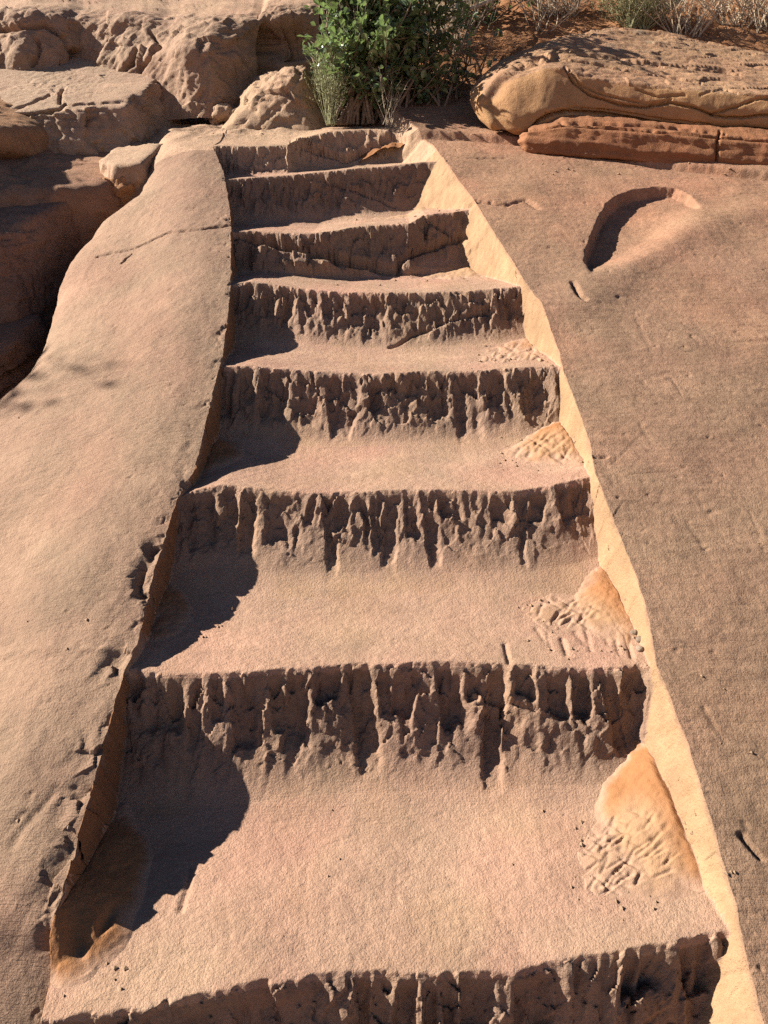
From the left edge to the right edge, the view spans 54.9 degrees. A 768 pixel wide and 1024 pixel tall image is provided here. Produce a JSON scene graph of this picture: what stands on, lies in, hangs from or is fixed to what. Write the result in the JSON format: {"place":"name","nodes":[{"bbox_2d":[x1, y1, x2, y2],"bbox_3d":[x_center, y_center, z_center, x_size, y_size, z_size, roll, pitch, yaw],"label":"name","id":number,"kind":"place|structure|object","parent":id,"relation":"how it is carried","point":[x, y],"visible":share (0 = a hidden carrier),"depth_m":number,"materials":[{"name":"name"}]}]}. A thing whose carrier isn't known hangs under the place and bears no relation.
{"place":"outdoors","nodes":[
{"label":"outdoors","id":0,"kind":"place"},
{"bbox_2d":[0,119,230,1023],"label":"rock slope","id":1,"kind":"structure","parent":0,"point":[107,399],"depth_m":1.89,"materials":[{"name":"stone"}]},
{"bbox_2d":[0,97,48,158],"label":"overhanging boulder","id":2,"kind":"object","parent":1,"relation":"on","point":[23,136],"visible":0.41,"depth_m":3.57,"materials":[{"name":"stone"}]},
{"bbox_2d":[0,56,205,154],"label":"cracked slab","id":3,"kind":"structure","parent":1,"relation":"on","point":[75,105],"depth_m":3.83,"materials":[{"name":"stone"}]},
{"bbox_2d":[99,143,162,205],"bbox_3d":[-1.222,-1.629,3.599,0.284,0.344,0.382,0,17,0],"label":"perched block","id":4,"kind":"object","parent":1,"relation":"on","point":[124,171],"depth_m":3.47,"materials":[{"name":"stone"}]},
{"bbox_2d":[208,103,235,124],"bbox_3d":[-0.853,-2.123,3.965,0.190,0.125,0.132,0,17,0],"label":"rock lump","id":5,"kind":"object","parent":1,"relation":"on","point":[222,113],"visible":0.75,"depth_m":3.92,"materials":[{"name":"stone"}]},
{"bbox_2d":[222,65,327,130],"bbox_3d":[-0.496,-2.124,4.069,0.830,0.575,0.750,0,17,0],"label":"knobby rock","id":6,"kind":"object","parent":1,"relation":"on","point":[272,99],"visible":0.38,"depth_m":3.77,"materials":[{"name":"stone"}]},
{"bbox_2d":[393,90,767,1023],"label":"rock slope","id":7,"kind":"structure","parent":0,"point":[649,288],"depth_m":2.14,"materials":[{"name":"stone"}]},
{"bbox_2d":[470,27,767,164],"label":"layered boulder","id":8,"kind":"object","parent":7,"relation":"on","point":[628,94],"visible":0.94,"depth_m":3.35,"materials":[{"name":"stone"}]},
{"bbox_3d":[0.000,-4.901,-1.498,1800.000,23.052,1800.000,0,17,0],"label":"ground","id":9,"kind":"structure","parent":0,"visible":0},
{"bbox_2d":[0,313,48,398],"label":"gully ledge","id":10,"kind":"object","parent":9,"relation":"on","point":[23,340],"visible":0.25,"depth_m":2.87,"materials":[{"name":"stone"}]},
{"bbox_2d":[0,201,82,330],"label":"pitted rock","id":11,"kind":"object","parent":9,"relation":"on","point":[41,247],"visible":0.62,"depth_m":3.11,"materials":[{"name":"stone"}]},
{"bbox_2d":[0,150,123,246],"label":"gully boulder","id":12,"kind":"object","parent":9,"relation":"on","point":[80,186],"visible":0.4,"depth_m":3.40,"materials":[{"name":"stone"}]},
{"bbox_2d":[0,0,319,119],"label":"rock ledge","id":13,"kind":"object","parent":9,"relation":"on","point":[198,58],"visible":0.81,"depth_m":4.12,"materials":[{"name":"stone"}]},
{"bbox_2d":[41,102,763,1023],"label":"rock staircase","id":14,"kind":"structure","parent":9,"relation":"on","point":[371,540],"depth_m":1.50,"materials":[{"name":"stone"}]},
{"bbox_2d":[49,802,153,987],"bbox_3d":[-0.459,0.611,1.249,0.114,0.122,0.340,0,17,0],"label":"sand drift","id":15,"kind":"object","parent":14,"relation":"on","point":[91,932],"visible":1,"depth_m":1.20,"materials":[{"name":"beige sand"}]},
{"bbox_2d":[144,583,193,642],"bbox_3d":[-0.466,0.210,1.642,0.088,0.085,0.222,0,17,0],"label":"sand drift","id":16,"kind":"object","parent":14,"relation":"on","point":[174,616],"visible":1,"depth_m":1.65,"materials":[{"name":"beige sand"}]},
{"bbox_2d":[202,434,244,473],"bbox_3d":[-0.433,-0.182,2.036,0.095,0.108,0.236,0,17,0],"label":"sand drift","id":17,"kind":"object","parent":14,"relation":"on","point":[224,453],"visible":1,"depth_m":2.03,"materials":[{"name":"beige sand"}]},
{"bbox_2d":[304,46,355,125],"bbox_3d":[-0.264,-2.112,3.651,0.272,0.357,0.257,0,17,0],"label":"sage shrub","id":18,"kind":"object","parent":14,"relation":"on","point":[331,98],"visible":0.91,"depth_m":3.65,"materials":[{"name":"green plant"}]},
{"bbox_2d":[15,121,758,996],"bbox_3d":[0.261,-0.785,2.708,2.800,1.930,3.970,0,17,0],"label":"grit","id":19,"kind":"object","parent":14,"relation":"on","point":[517,607],"visible":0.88,"depth_m":1.55,"materials":[{"name":"stone"}]},
{"bbox_2d":[372,69,407,125],"bbox_3d":[0.031,-2.013,3.552,0.154,0.272,0.212,-16,23,-42],"label":"dry shrub","id":20,"kind":"object","parent":14,"relation":"on","point":[391,119],"visible":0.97,"depth_m":3.58,"materials":[{"name":"beige plant"}]},
{"bbox_2d":[371,207,442,218],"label":"sand drift","id":21,"kind":"object","parent":14,"relation":"on","point":[418,210],"visible":0.97,"depth_m":3.22,"materials":[{"name":"beige sand"}]},
{"bbox_2d":[392,265,484,279],"bbox_3d":[0.188,-0.937,2.898,0.406,0.065,0.162,0,17,0],"label":"sand drift","id":22,"kind":"object","parent":14,"relation":"on","point":[458,273],"visible":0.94,"depth_m":2.90,"materials":[{"name":"beige sand"}]},
{"bbox_2d":[479,338,542,362],"bbox_3d":[0.389,-0.528,2.410,0.248,0.060,0.274,0,17,0],"label":"sand drift","id":23,"kind":"object","parent":14,"relation":"on","point":[515,349],"visible":1,"depth_m":2.42,"materials":[{"name":"beige sand"}]},
{"bbox_2d":[505,422,583,466],"bbox_3d":[0.440,-0.193,2.078,0.200,0.081,0.274,0,17,0],"label":"sand drift","id":24,"kind":"object","parent":14,"relation":"on","point":[552,443],"visible":1,"depth_m":2.08,"materials":[{"name":"beige sand"}]},
{"bbox_2d":[521,566,636,649],"bbox_3d":[0.431,0.212,1.683,0.237,0.082,0.282,0,17,0],"label":"sand drift","id":25,"kind":"object","parent":14,"relation":"on","point":[594,604],"visible":1,"depth_m":1.68,"materials":[{"name":"beige sand"}]},
{"bbox_2d":[630,629,637,634],"bbox_3d":[0.541,0.262,1.604,0.019,0.015,0.014,3,17,8],"label":"pebble","id":26,"kind":"object","parent":14,"relation":"on","point":[634,631],"visible":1,"depth_m":1.60,"materials":[{"name":"stone"}]},
{"bbox_2d":[636,635,640,642],"bbox_3d":[0.547,0.272,1.582,0.017,0.013,0.018,14,22,39],"label":"pebble","id":27,"kind":"object","parent":14,"relation":"on","point":[638,639],"visible":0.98,"depth_m":1.58,"materials":[{"name":"stone"}]},
{"bbox_2d":[636,645,643,651],"bbox_3d":[0.536,0.286,1.551,0.014,0.012,0.017,-4,18,-14],"label":"pebble","id":28,"kind":"object","parent":14,"relation":"on","point":[639,648],"visible":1,"depth_m":1.54,"materials":[{"name":"stone"}]},
{"bbox_2d":[577,739,703,902],"bbox_3d":[0.435,0.550,1.353,0.207,0.097,0.331,0,17,0],"label":"sand drift","id":29,"kind":"object","parent":14,"relation":"on","point":[638,827],"visible":1,"depth_m":1.31,"materials":[{"name":"beige sand"}]},
{"bbox_2d":[319,0,767,162],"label":"soil bank","id":30,"kind":"structure","parent":9,"relation":"on","point":[519,34],"depth_m":4.16,"materials":[{"name":"brown soil"}]},
{"bbox_2d":[297,0,478,126],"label":"green bush","id":31,"kind":"object","parent":30,"relation":"on","point":[375,36],"visible":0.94,"depth_m":3.62,"materials":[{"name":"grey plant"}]},
{"bbox_2d":[398,16,496,106],"bbox_3d":[0.260,-2.244,3.801,0.629,0.503,0.425,8,19,24],"label":"green sprig","id":32,"kind":"object","parent":30,"relation":"on","point":[457,61],"visible":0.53,"depth_m":3.72,"materials":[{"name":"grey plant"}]},
{"bbox_2d":[424,0,499,53],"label":"dry shrub","id":33,"kind":"object","parent":30,"relation":"on","point":[452,19],"visible":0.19,"depth_m":4.10,"materials":[{"name":"brown plant"}]},
{"bbox_2d":[442,1,507,100],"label":"green sprig","id":34,"kind":"object","parent":30,"relation":"on","point":[467,52],"visible":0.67,"depth_m":3.75,"materials":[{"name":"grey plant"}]},
{"bbox_2d":[423,0,533,32],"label":"green bush","id":35,"kind":"object","parent":30,"relation":"on","point":[489,10],"visible":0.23,"depth_m":4.25,"materials":[{"name":"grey plant"}]},
{"bbox_2d":[434,0,495,21],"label":"dead branch","id":36,"kind":"object","parent":35,"relation":"attached to","point":[482,3],"visible":0.35,"depth_m":4.07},
{"bbox_2d":[506,0,585,32],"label":"dead twigs","id":37,"kind":"object","parent":30,"relation":"on","point":[540,8],"visible":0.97,"depth_m":4.14,"materials":[{"name":"plant"}]},
{"bbox_2d":[516,0,595,17],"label":"dry shrub","id":38,"kind":"object","parent":30,"relation":"on","point":[564,5],"visible":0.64,"depth_m":4.26,"materials":[{"name":"plant"}]},
{"bbox_2d":[589,0,688,29],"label":"sage shrub","id":39,"kind":"object","parent":30,"relation":"on","point":[638,19],"visible":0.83,"depth_m":4.09,"materials":[{"name":"green plant"}]},
{"bbox_2d":[637,0,730,37],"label":"dead twigs","id":40,"kind":"object","parent":30,"relation":"on","point":[698,26],"visible":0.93,"depth_m":4.03,"materials":[{"name":"beige plant"}]},
{"bbox_2d":[692,0,767,26],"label":"dead twigs","id":41,"kind":"object","parent":30,"relation":"on","point":[737,19],"visible":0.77,"depth_m":4.12,"materials":[{"name":"beige plant"}]},
{"bbox_2d":[733,0,767,32],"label":"dead twigs","id":42,"kind":"object","parent":30,"relation":"on","point":[757,26],"visible":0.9,"depth_m":4.10,"materials":[{"name":"beige plant"}]}
]}

